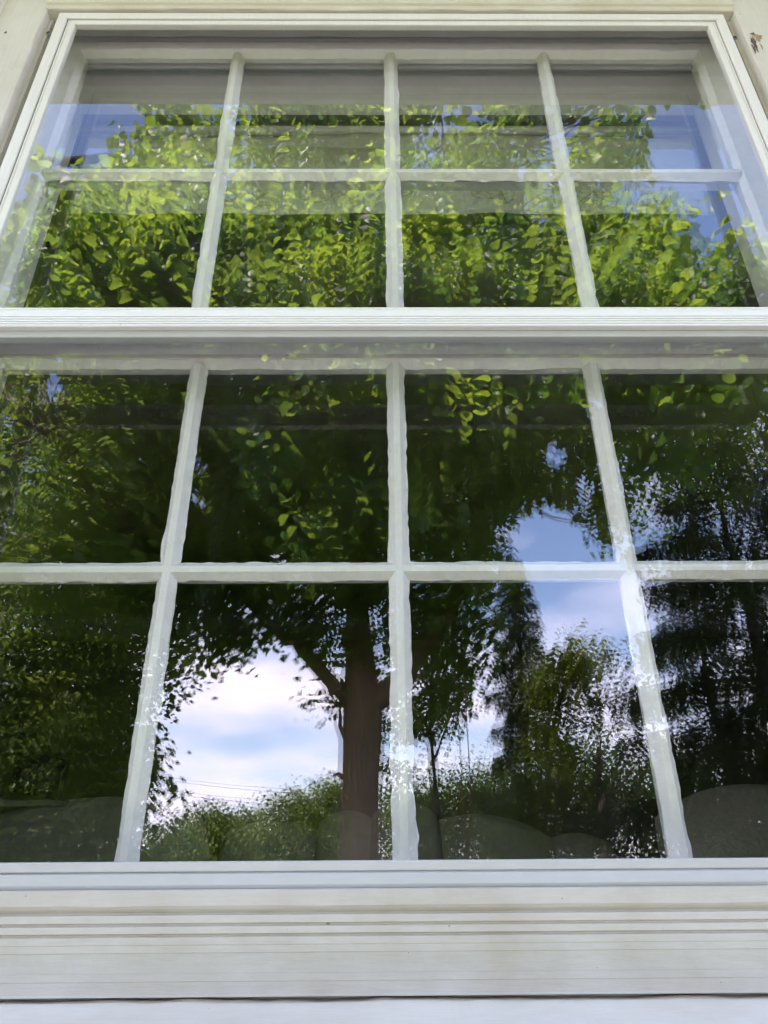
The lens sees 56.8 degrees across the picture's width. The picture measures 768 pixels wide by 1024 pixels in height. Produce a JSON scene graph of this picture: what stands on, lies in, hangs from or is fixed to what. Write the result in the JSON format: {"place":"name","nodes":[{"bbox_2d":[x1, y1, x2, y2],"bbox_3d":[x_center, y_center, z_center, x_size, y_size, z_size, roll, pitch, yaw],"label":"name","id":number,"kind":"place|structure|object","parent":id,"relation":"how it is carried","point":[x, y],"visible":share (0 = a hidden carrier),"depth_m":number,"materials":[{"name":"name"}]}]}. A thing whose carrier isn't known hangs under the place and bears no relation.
{"place":"outdoors","nodes":[
{"label":"outdoors","id":0,"kind":"place"},
{"label":"ground","id":1,"kind":"structure","parent":0,"visible":0},
{"bbox_2d":[0,115,767,1000],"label":"house","id":2,"kind":"structure","parent":1,"relation":"on","point":[526,709],"depth_m":3.61,"materials":[{"name":"paint"}]},
{"bbox_2d":[0,800,69,813],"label":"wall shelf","id":3,"kind":"object","parent":2,"relation":"on","point":[8,805],"depth_m":1.59,"materials":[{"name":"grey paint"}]},
{"bbox_2d":[8,751,69,799],"bbox_3d":[-0.807,0.616,1.663,0.128,0.114,0.026,-4,-28,7],"label":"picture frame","id":4,"kind":"object","parent":3,"relation":"on","point":[39,775],"visible":0.99,"depth_m":1.66,"materials":[{"name":"paint"}]},
{"bbox_2d":[0,0,767,1023],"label":"window frame","id":5,"kind":"object","parent":2,"relation":"attached to","point":[434,956],"visible":0.81,"depth_m":0.59,"materials":[{"name":"paint"}]},
{"bbox_2d":[0,13,767,889],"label":"storm window","id":6,"kind":"structure","parent":5,"relation":"attached to","point":[384,325],"depth_m":0.92,"materials":[{"name":"paint"}]},
{"bbox_2d":[0,38,767,354],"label":"sash","id":7,"kind":"object","parent":5,"relation":"attached to","point":[741,175],"visible":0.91,"depth_m":1.16,"materials":[{"name":"paint"}]},
{"bbox_2d":[0,354,767,890],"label":"sash","id":8,"kind":"object","parent":5,"relation":"attached to","point":[398,572],"visible":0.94,"depth_m":0.86,"materials":[{"name":"paint"}]},
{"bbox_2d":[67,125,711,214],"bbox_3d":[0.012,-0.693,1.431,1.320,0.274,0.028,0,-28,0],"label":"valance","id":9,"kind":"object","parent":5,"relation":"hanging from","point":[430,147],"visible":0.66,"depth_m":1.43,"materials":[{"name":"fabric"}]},
{"bbox_2d":[210,856,660,860],"bbox_3d":[0.015,1.186,1.808,2.340,0.520,0.830,0,-28,0],"label":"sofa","id":10,"kind":"object","parent":2,"relation":"in","point":[619,857],"depth_m":1.59,"materials":[{"name":"fabric"}]},
{"bbox_2d":[0,797,209,862],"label":"throw pillow","id":11,"kind":"object","parent":10,"relation":"on","point":[81,830],"visible":0.28,"depth_m":1.55,"materials":[{"name":"fabric"}]},
{"bbox_2d":[217,820,317,860],"bbox_3d":[-0.254,0.848,1.539,0.261,0.340,0.143,0,-28,0],"label":"throw pillow","id":12,"kind":"object","parent":10,"relation":"on","point":[273,840],"visible":0.2,"depth_m":1.58,"materials":[{"name":"fabric"}]},
{"bbox_2d":[314,810,371,860],"bbox_3d":[-0.079,0.806,1.518,0.151,0.320,0.140,0,-28,0],"label":"throw pillow","id":13,"kind":"object","parent":10,"relation":"on","point":[344,835],"visible":0.32,"depth_m":1.54,"materials":[{"name":"fabric"}]},
{"bbox_2d":[370,802,443,859],"bbox_3d":[0.046,0.798,1.500,0.170,0.360,0.145,0,-28,0],"label":"throw pillow","id":14,"kind":"object","parent":10,"relation":"on","point":[429,846],"visible":0.17,"depth_m":1.53,"materials":[{"name":"fabric"}]},
{"bbox_2d":[438,814,555,859],"bbox_3d":[0.231,0.841,1.523,0.318,0.363,0.145,0,-28,0],"label":"throw pillow","id":15,"kind":"object","parent":10,"relation":"on","point":[472,836],"visible":0.24,"depth_m":1.57,"materials":[{"name":"fabric"}]},
{"bbox_2d":[552,833,617,858],"bbox_3d":[0.441,0.865,1.534,0.201,0.320,0.140,0,-28,0],"label":"throw pillow","id":16,"kind":"object","parent":10,"relation":"on","point":[576,846],"visible":0.1,"depth_m":1.58,"materials":[{"name":"fabric"}]},
{"bbox_2d":[655,784,767,857],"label":"throw pillow","id":17,"kind":"object","parent":10,"relation":"on","point":[729,821],"visible":0.34,"depth_m":1.56,"materials":[{"name":"fabric"}]}
]}

